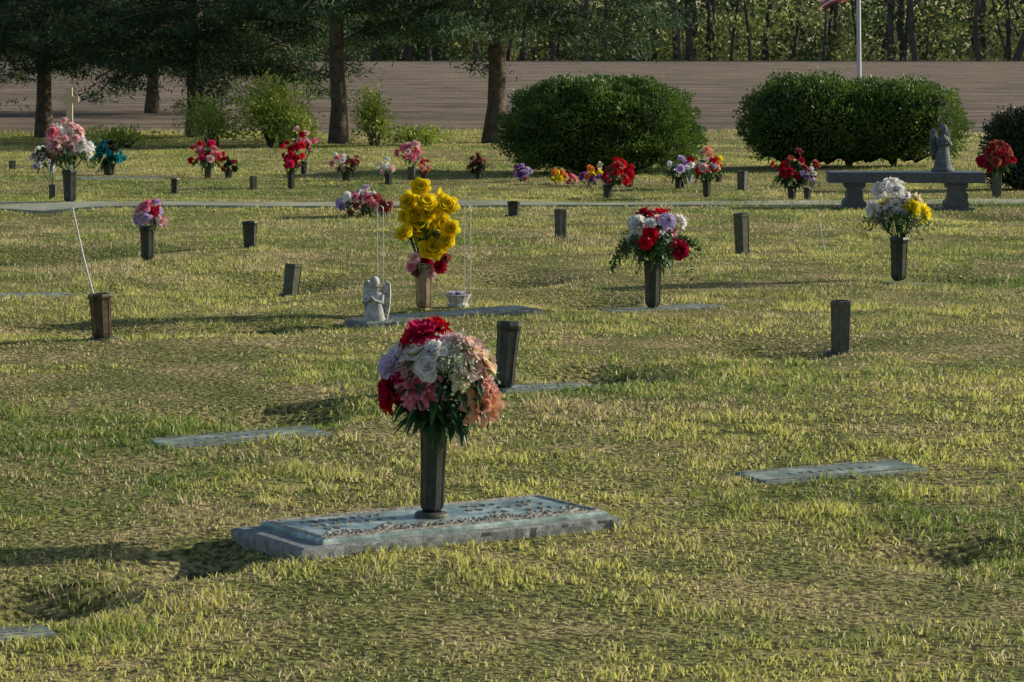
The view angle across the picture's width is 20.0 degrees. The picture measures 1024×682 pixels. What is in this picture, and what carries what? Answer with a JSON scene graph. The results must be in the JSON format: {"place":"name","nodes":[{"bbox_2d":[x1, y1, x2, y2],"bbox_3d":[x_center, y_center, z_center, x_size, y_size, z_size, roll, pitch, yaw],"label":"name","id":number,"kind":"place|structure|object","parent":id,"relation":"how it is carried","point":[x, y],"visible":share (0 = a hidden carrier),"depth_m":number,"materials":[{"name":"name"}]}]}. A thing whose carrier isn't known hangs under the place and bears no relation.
{"place":"outdoors","nodes":[
{"label":"outdoors","id":0,"kind":"place"},
{"bbox_2d":[0,52,1023,681],"bbox_3d":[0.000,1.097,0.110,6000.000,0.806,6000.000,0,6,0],"label":"ground","id":1,"kind":"structure","parent":0,"point":[434,94],"depth_m":10.42,"materials":[{"name":"green plant"}]},
{"bbox_2d":[8,160,16,169],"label":"cemetery vase","id":2,"kind":"object","parent":1,"relation":"on","point":[12,163],"visible":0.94,"depth_m":32.92,"materials":[{"name":"grey metal"}]},
{"bbox_2d":[0,625,59,640],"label":"flat grave marker","id":3,"kind":"object","parent":1,"relation":"on","point":[21,631],"visible":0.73,"depth_m":6.84,"materials":[{"name":"stone"}]},
{"bbox_2d":[0,292,76,297],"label":"flat grave marker","id":4,"kind":"object","parent":1,"relation":"on","point":[55,294],"visible":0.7,"depth_m":16.19,"materials":[{"name":"stone"}]},
{"bbox_2d":[29,145,56,198],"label":"flower vase","id":5,"kind":"object","parent":1,"relation":"on","point":[37,165],"visible":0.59,"depth_m":26.78,"materials":[{"name":"white plant"}]},
{"bbox_2d":[0,0,100,110],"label":"pine tree","id":6,"kind":"object","parent":1,"relation":"on","point":[10,50],"visible":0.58,"depth_m":44.71,"materials":[{"name":"green plant"}]},
{"bbox_2d":[32,117,99,201],"bbox_3d":[-3.972,-1.625,26.046,0.602,0.774,0.606,4,7,33],"label":"flower vase","id":7,"kind":"object","parent":1,"relation":"on","point":[73,141],"visible":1,"depth_m":25.96,"materials":[{"name":"pink metal"}]},
{"bbox_2d":[60,87,78,169],"bbox_3d":[-4.251,-1.931,27.908,0.181,1.011,0.036,0,6,0],"label":"wooden cross","id":8,"kind":"object","parent":1,"relation":"on","point":[69,98],"visible":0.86,"depth_m":27.85,"materials":[{"name":"brown wood"}]},
{"bbox_2d":[72,208,93,292],"bbox_3d":[-2.350,-0.468,15.939,0.131,0.532,0.014,0,6,0],"label":"garden stake","id":9,"kind":"object","parent":1,"relation":"on","point":[86,269],"visible":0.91,"depth_m":15.93,"materials":[{"name":"white metal"}]},
{"bbox_2d":[86,293,117,340],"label":"cemetery vase","id":10,"kind":"object","parent":1,"relation":"on","point":[100,307],"visible":0.94,"depth_m":13.40,"materials":[{"name":"brown metal"}]},
{"bbox_2d":[89,139,126,174],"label":"flower vase","id":11,"kind":"object","parent":1,"relation":"on","point":[107,165],"visible":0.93,"depth_m":31.32,"materials":[{"name":"teal metal"}]},
{"bbox_2d":[76,176,166,179],"bbox_3d":[-4.109,-1.667,30.349,0.954,0.090,0.400,-2,6,-24],"label":"flat grave marker","id":12,"kind":"object","parent":1,"relation":"on","point":[144,177],"visible":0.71,"depth_m":30.30,"materials":[{"name":"stone"}]},
{"bbox_2d":[84,124,167,147],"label":"young shrub","id":13,"kind":"object","parent":1,"relation":"on","point":[123,138],"visible":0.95,"depth_m":41.01,"materials":[{"name":"green plant"}]},
{"bbox_2d":[0,0,261,137],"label":"pine tree","id":14,"kind":"object","parent":1,"relation":"on","point":[43,117],"visible":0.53,"depth_m":44.55,"materials":[{"name":"green plant"}]},
{"bbox_2d":[133,197,168,260],"bbox_3d":[-2.328,-0.724,18.734,0.239,0.407,0.224,0,6,0],"label":"flower vase","id":15,"kind":"object","parent":1,"relation":"on","point":[148,210],"visible":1,"depth_m":18.69,"materials":[{"name":"pink metal"}]},
{"bbox_2d":[0,0,315,112],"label":"pine tree","id":16,"kind":"object","parent":1,"relation":"on","point":[152,104],"visible":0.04,"depth_m":61.50,"materials":[{"name":"green plant"}]},
{"bbox_2d":[170,178,179,193],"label":"cemetery vase","id":17,"kind":"object","parent":1,"relation":"on","point":[174,185],"visible":0.98,"depth_m":27.93,"materials":[{"name":"grey metal"}]},
{"bbox_2d":[0,0,393,137],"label":"pine tree","id":18,"kind":"object","parent":1,"relation":"on","point":[242,64],"visible":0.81,"depth_m":43.98,"materials":[{"name":"green plant"}]},
{"bbox_2d":[187,139,225,177],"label":"flower vase","id":19,"kind":"object","parent":1,"relation":"on","point":[207,158],"visible":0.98,"depth_m":30.89,"materials":[{"name":"pink plant"}]},
{"bbox_2d":[171,83,246,146],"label":"young shrub","id":20,"kind":"object","parent":1,"relation":"on","point":[212,121],"visible":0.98,"depth_m":41.01,"materials":[{"name":"green plant"}]},
{"bbox_2d":[217,156,237,178],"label":"flower vase","id":21,"kind":"object","parent":1,"relation":"on","point":[228,170],"visible":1,"depth_m":30.51,"materials":[{"name":"brown metal"}]},
{"bbox_2d":[146,425,337,449],"bbox_3d":[-0.957,0.374,10.162,0.651,0.090,0.276,-4,6,-24],"label":"flat grave marker","id":22,"kind":"object","parent":1,"relation":"on","point":[195,440],"visible":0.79,"depth_m":10.14,"materials":[{"name":"stone"}]},
{"bbox_2d":[239,221,258,248],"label":"cemetery vase","id":23,"kind":"object","parent":1,"relation":"on","point":[249,233],"visible":0.93,"depth_m":19.67,"materials":[{"name":"grey metal"}]},
{"bbox_2d":[249,176,258,190],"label":"cemetery vase","id":24,"kind":"object","parent":1,"relation":"on","point":[253,181],"visible":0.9,"depth_m":28.44,"materials":[{"name":"grey metal"}]},
{"bbox_2d":[218,67,325,147],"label":"young shrub","id":25,"kind":"object","parent":1,"relation":"on","point":[271,102],"visible":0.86,"depth_m":40.93,"materials":[{"name":"green plant"}]},
{"bbox_2d":[159,0,401,102],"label":"pine tree","id":26,"kind":"object","parent":1,"relation":"on","point":[355,52],"visible":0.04,"depth_m":61.52,"materials":[{"name":"green plant"}]},
{"bbox_2d":[278,263,301,296],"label":"cemetery vase","id":27,"kind":"object","parent":1,"relation":"on","point":[292,276],"visible":0.94,"depth_m":16.32,"materials":[{"name":"grey metal"}]},
{"bbox_2d":[280,140,305,188],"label":"flower vase","id":28,"kind":"object","parent":1,"relation":"on","point":[292,164],"visible":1,"depth_m":28.77,"materials":[{"name":"brown metal"}]},
{"bbox_2d":[269,102,326,147],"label":"young shrub","id":29,"kind":"object","parent":1,"relation":"on","point":[295,116],"visible":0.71,"depth_m":40.63,"materials":[{"name":"green plant"}]},
{"bbox_2d":[293,125,318,173],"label":"flower vase","id":30,"kind":"object","parent":1,"relation":"on","point":[302,137],"visible":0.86,"depth_m":31.76,"materials":[{"name":"brown metal"}]},
{"bbox_2d":[85,0,544,143],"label":"pine tree","id":31,"kind":"object","parent":1,"relation":"on","point":[338,130],"visible":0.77,"depth_m":42.34,"materials":[{"name":"green plant"}]},
{"bbox_2d":[329,152,359,180],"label":"flower vase","id":32,"kind":"object","parent":1,"relation":"on","point":[343,159],"visible":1,"depth_m":30.30,"materials":[{"name":"white metal"}]},
{"bbox_2d":[335,184,382,216],"bbox_3d":[-1.249,-1.153,24.142,0.391,0.300,0.330,2,6,22],"label":"ground flower arrangement","id":33,"kind":"object","parent":1,"relation":"on","point":[369,204],"visible":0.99,"depth_m":24.07,"materials":[{"name":"pink plant"}]},
{"bbox_2d":[345,72,398,145],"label":"young shrub","id":34,"kind":"object","parent":1,"relation":"on","point":[373,113],"visible":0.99,"depth_m":41.41,"materials":[{"name":"green plant"}]},
{"bbox_2d":[377,205,383,288],"bbox_3d":[-0.701,-0.441,15.455,0.060,0.564,0.005,0,6,0],"label":"shepherd hook","id":35,"kind":"object","parent":1,"relation":"on","point":[383,242],"visible":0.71,"depth_m":15.44,"materials":[{"name":"paint"}]},
{"bbox_2d":[377,199,393,216],"bbox_3d":[-1.053,-1.090,24.017,0.128,0.170,0.145,-4,7,-34],"label":"ground flower arrangement","id":36,"kind":"object","parent":1,"relation":"on","point":[388,208],"visible":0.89,"depth_m":23.98,"materials":[{"name":"red plant"}]},
{"bbox_2d":[376,156,395,184],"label":"flower vase","id":37,"kind":"object","parent":1,"relation":"on","point":[382,168],"visible":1,"depth_m":29.53,"materials":[{"name":"white metal"}]},
{"bbox_2d":[360,122,457,145],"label":"young shrub","id":38,"kind":"object","parent":1,"relation":"on","point":[411,133],"visible":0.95,"depth_m":41.82,"materials":[{"name":"green plant"}]},
{"bbox_2d":[394,140,425,179],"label":"flower vase","id":39,"kind":"object","parent":1,"relation":"on","point":[409,154],"visible":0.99,"depth_m":30.50,"materials":[{"name":"pink plant"}]},
{"bbox_2d":[417,159,430,178],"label":"flower vase","id":40,"kind":"object","parent":1,"relation":"on","point":[423,174],"visible":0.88,"depth_m":29.92,"materials":[{"name":"pink metal"}]},
{"bbox_2d":[231,494,621,560],"bbox_3d":[-0.238,0.558,8.252,1.050,0.132,0.442,-4,7,-32],"label":"bronze grave marker","id":41,"kind":"object","parent":1,"relation":"on","point":[322,536],"visible":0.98,"depth_m":8.13,"materials":[{"name":"stone"}]},
{"bbox_2d":[376,315,504,518],"bbox_3d":[-0.205,0.215,8.226,0.366,0.578,0.334,2,6,0],"label":"flower vase","id":42,"kind":"object","parent":41,"relation":"on","point":[425,366],"visible":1,"depth_m":8.14,"materials":[{"name":"multicoloured metal"}]},
{"bbox_2d":[344,305,542,330],"bbox_3d":[-0.350,-0.100,14.932,1.000,0.090,0.308,-5,6,-24],"label":"flat grave marker","id":43,"kind":"object","parent":1,"relation":"on","point":[393,320],"visible":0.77,"depth_m":14.88,"materials":[{"name":"stone"}]},
{"bbox_2d":[362,276,390,320],"bbox_3d":[-0.696,-0.180,14.684,0.160,0.298,0.142,2,6,20],"label":"angel statue","id":44,"kind":"object","parent":43,"relation":"on","point":[375,302],"visible":0.87,"depth_m":14.66,"materials":[{"name":"stone"}]},
{"bbox_2d":[394,177,460,310],"bbox_3d":[-0.437,-0.508,15.132,0.345,0.700,0.280,0,6,0],"label":"flower vase","id":45,"kind":"object","parent":43,"relation":"on","point":[430,228],"visible":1,"depth_m":15.09,"materials":[{"name":"yellow metal"}]},
{"bbox_2d":[445,291,470,307],"bbox_3d":[-0.284,-0.221,15.321,0.142,0.087,0.142,0,6,0],"label":"stone planter","id":46,"kind":"object","parent":43,"relation":"on","point":[455,298],"visible":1,"depth_m":15.28,"materials":[{"name":"white stone"}]},
{"bbox_2d":[464,205,472,303],"bbox_3d":[-0.237,-0.443,15.454,0.060,0.564,0.005,0,6,0],"label":"shepherd hook","id":47,"kind":"object","parent":1,"relation":"on","point":[470,299],"visible":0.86,"depth_m":15.45,"materials":[{"name":"paint"}]},
{"bbox_2d":[465,153,493,178],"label":"flower vase","id":48,"kind":"object","parent":1,"relation":"on","point":[478,161],"visible":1,"depth_m":30.70,"materials":[{"name":"brown metal"}]},
{"bbox_2d":[300,0,707,142],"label":"pine tree","id":49,"kind":"object","parent":1,"relation":"on","point":[547,15],"visible":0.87,"depth_m":42.82,"materials":[{"name":"green plant"}]},
{"bbox_2d":[0,121,1023,681],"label":"lawn grass","id":50,"kind":"structure","parent":1,"relation":"on","point":[174,421],"depth_m":10.89,"materials":[{"name":"green plant"}]},
{"bbox_2d":[2,0,1023,60],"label":"distant treeline","id":51,"kind":"object","parent":1,"relation":"on","point":[897,32],"visible":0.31,"depth_m":208.80,"materials":[{"name":"green plant"}]},
{"bbox_2d":[505,201,521,215],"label":"cemetery vase","id":52,"kind":"object","parent":1,"relation":"on","point":[513,208],"visible":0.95,"depth_m":23.73,"materials":[{"name":"grey metal"}]},
{"bbox_2d":[513,163,532,180],"bbox_3d":[0.101,-1.724,29.953,0.204,0.226,0.197,-2,6,-17],"label":"ground flower arrangement","id":53,"kind":"object","parent":1,"relation":"on","point":[523,173],"visible":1,"depth_m":29.90,"materials":[{"name":"purple plant"}]},
{"bbox_2d":[501,382,607,392],"bbox_3d":[0.137,0.222,11.506,0.488,0.090,0.274,-1,5,-24],"label":"flat grave marker","id":54,"kind":"object","parent":1,"relation":"on","point":[527,387],"visible":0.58,"depth_m":11.46,"materials":[{"name":"stone"}]},
{"bbox_2d":[494,320,521,390],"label":"cemetery vase","id":55,"kind":"object","parent":54,"relation":"on","point":[508,335],"visible":0.81,"depth_m":11.38,"materials":[{"name":"brown metal"}]},
{"bbox_2d":[550,167,568,183],"bbox_3d":[0.483,-1.669,29.372,0.190,0.176,0.177,0,6,0],"label":"ground flower arrangement","id":56,"kind":"object","parent":1,"relation":"on","point":[559,178],"visible":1,"depth_m":29.33,"materials":[{"name":"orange plant"}]},
{"bbox_2d":[554,209,569,238],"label":"cemetery vase","id":57,"kind":"object","parent":1,"relation":"on","point":[560,217],"visible":0.94,"depth_m":20.73,"materials":[{"name":"grey metal"}]},
{"bbox_2d":[563,172,577,184],"bbox_3d":[0.598,-1.625,29.200,0.128,0.152,0.152,2,6,23],"label":"ground flower arrangement","id":58,"kind":"object","parent":1,"relation":"on","point":[570,181],"visible":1,"depth_m":29.18,"materials":[{"name":"pink plant"}]},
{"bbox_2d":[578,164,602,185],"bbox_3d":[0.790,-1.638,29.012,0.236,0.260,0.208,-1,6,-9],"label":"ground flower arrangement","id":59,"kind":"object","parent":1,"relation":"on","point":[589,174],"visible":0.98,"depth_m":28.96,"materials":[{"name":"multicoloured plant"}]},
{"bbox_2d":[489,71,708,173],"bbox_3d":[0.967,-2.421,32.117,2.455,1.176,2.213,0,6,0],"label":"clipped shrub","id":60,"kind":"object","parent":1,"relation":"on","point":[578,124],"visible":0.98,"depth_m":31.56,"materials":[{"name":"green plant"}]},
{"bbox_2d":[597,157,631,197],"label":"flower vase","id":61,"kind":"object","parent":1,"relation":"on","point":[610,175],"visible":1,"depth_m":27.07,"materials":[{"name":"brown metal"}]},
{"bbox_2d":[621,163,636,186],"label":"red flowers","id":62,"kind":"object","parent":1,"relation":"on","point":[627,169],"visible":0.78,"depth_m":28.77,"materials":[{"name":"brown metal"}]},
{"bbox_2d":[594,303,728,311],"bbox_3d":[0.792,-0.135,15.329,0.672,0.090,0.292,-4,5,-24],"label":"flat grave marker","id":63,"kind":"object","parent":1,"relation":"on","point":[684,306],"visible":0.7,"depth_m":15.30,"materials":[{"name":"stone"}]},
{"bbox_2d":[608,204,703,307],"bbox_3d":[0.761,-0.446,15.302,0.518,0.554,0.529,0,6,0],"label":"flower vase","id":64,"kind":"object","parent":63,"relation":"on","point":[656,238],"visible":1,"depth_m":15.21,"materials":[{"name":"multicoloured metal"}]},
{"bbox_2d":[661,155,694,188],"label":"flower vase","id":65,"kind":"object","parent":1,"relation":"on","point":[684,169],"visible":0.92,"depth_m":28.41,"materials":[{"name":"purple metal"}]},
{"bbox_2d":[686,146,720,196],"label":"flower vase","id":66,"kind":"object","parent":1,"relation":"on","point":[702,167],"visible":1,"depth_m":27.07,"materials":[{"name":"multicoloured metal"}]},
{"bbox_2d":[715,155,723,181],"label":"flower vase","id":67,"kind":"object","parent":1,"relation":"on","point":[721,159],"visible":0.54,"depth_m":29.93,"materials":[{"name":"yellow metal"}]},
{"bbox_2d":[735,171,749,190],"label":"cemetery vase","id":68,"kind":"object","parent":1,"relation":"on","point":[742,180],"visible":0.93,"depth_m":28.25,"materials":[{"name":"grey metal"}]},
{"bbox_2d":[732,213,753,253],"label":"cemetery vase","id":69,"kind":"object","parent":1,"relation":"on","point":[741,228],"visible":0.92,"depth_m":19.33,"materials":[{"name":"grey metal"}]},
{"bbox_2d":[769,147,820,199],"bbox_3d":[2.565,-1.530,26.488,0.491,0.483,0.401,-3,6,-28],"label":"flower vase","id":70,"kind":"object","parent":1,"relation":"on","point":[785,173],"visible":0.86,"depth_m":26.44,"materials":[{"name":"brown metal"}]},
{"bbox_2d":[800,166,816,199],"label":"flower vase","id":71,"kind":"object","parent":1,"relation":"on","point":[807,193],"visible":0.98,"depth_m":26.18,"materials":[{"name":"purple metal"}]},
{"bbox_2d":[817,209,825,252],"bbox_3d":[2.050,-0.713,19.206,0.067,0.320,0.014,0,6,0],"label":"garden stake","id":72,"kind":"object","parent":1,"relation":"on","point":[821,230],"visible":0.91,"depth_m":19.20,"materials":[{"name":"white metal"}]},
{"bbox_2d":[733,459,927,484],"bbox_3d":[1.036,0.460,9.400,0.649,0.090,0.248,-3,8,-24],"label":"flat grave marker","id":73,"kind":"object","parent":1,"relation":"on","point":[800,473],"visible":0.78,"depth_m":9.37,"materials":[{"name":"stone"}]},
{"bbox_2d":[825,299,852,356],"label":"cemetery vase","id":74,"kind":"object","parent":1,"relation":"on","point":[840,323],"visible":0.97,"depth_m":13.13,"materials":[{"name":"grey metal"}]},
{"bbox_2d":[821,0,860,76],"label":"flagpole","id":75,"kind":"object","parent":1,"relation":"on","point":[825,3],"visible":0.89,"depth_m":61.63,"materials":[{"name":"metal"}]},
{"bbox_2d":[731,66,975,166],"bbox_3d":[3.939,-2.586,33.470,2.810,1.172,2.019,0,6,0],"label":"clipped shrub","id":76,"kind":"object","parent":1,"relation":"on","point":[828,119],"visible":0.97,"depth_m":32.89,"materials":[{"name":"green plant"}]},
{"bbox_2d":[862,176,933,281],"bbox_3d":[2.269,-0.655,17.032,0.421,0.626,0.402,0,6,0],"label":"flower vase","id":77,"kind":"object","parent":1,"relation":"on","point":[901,207],"visible":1,"depth_m":17.01,"materials":[{"name":"white metal"}]},
{"bbox_2d":[826,171,984,210],"bbox_3d":[3.410,-1.308,25.193,1.340,0.325,0.420,0,6,3],"label":"granite bench","id":78,"kind":"object","parent":1,"relation":"on","point":[954,182],"visible":0.94,"depth_m":25.00,"materials":[{"name":"grey stone"}]},
{"bbox_2d":[930,124,953,171],"bbox_3d":[3.740,-1.677,25.176,0.202,0.414,0.196,-2,6,-23],"label":"angel statue","id":79,"kind":"object","parent":78,"relation":"on","point":[940,149],"visible":1,"depth_m":25.14,"materials":[{"name":"grey stone"}]},
{"bbox_2d":[880,281,951,285],"bbox_3d":[2.367,-0.297,16.963,0.449,0.090,0.208,2,3,-24],"label":"flat grave marker","id":80,"kind":"object","parent":1,"relation":"on","point":[887,282],"visible":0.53,"depth_m":16.89,"materials":[{"name":"stone"}]},
{"bbox_2d":[975,139,1016,197],"bbox_3d":[4.484,-1.602,26.942,0.438,0.538,0.341,-5,8,-43],"label":"flower vase","id":81,"kind":"object","parent":1,"relation":"on","point":[1003,156],"visible":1,"depth_m":26.88,"materials":[{"name":"red plant"}]},
{"bbox_2d":[977,104,1023,189],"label":"evergreen shrub","id":82,"kind":"object","parent":1,"relation":"on","point":[1007,126],"visible":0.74,"depth_m":28.63,"materials":[{"name":"green plant"}]},
{"bbox_2d":[0,199,1023,212],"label":"concrete path","id":83,"kind":"structure","parent":0,"point":[40,207],"depth_m":25.55,"materials":[{"name":"grey concrete"}]},
{"bbox_2d":[28,0,1023,51],"label":"sky","id":84,"kind":"structure","parent":0,"point":[808,39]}
]}

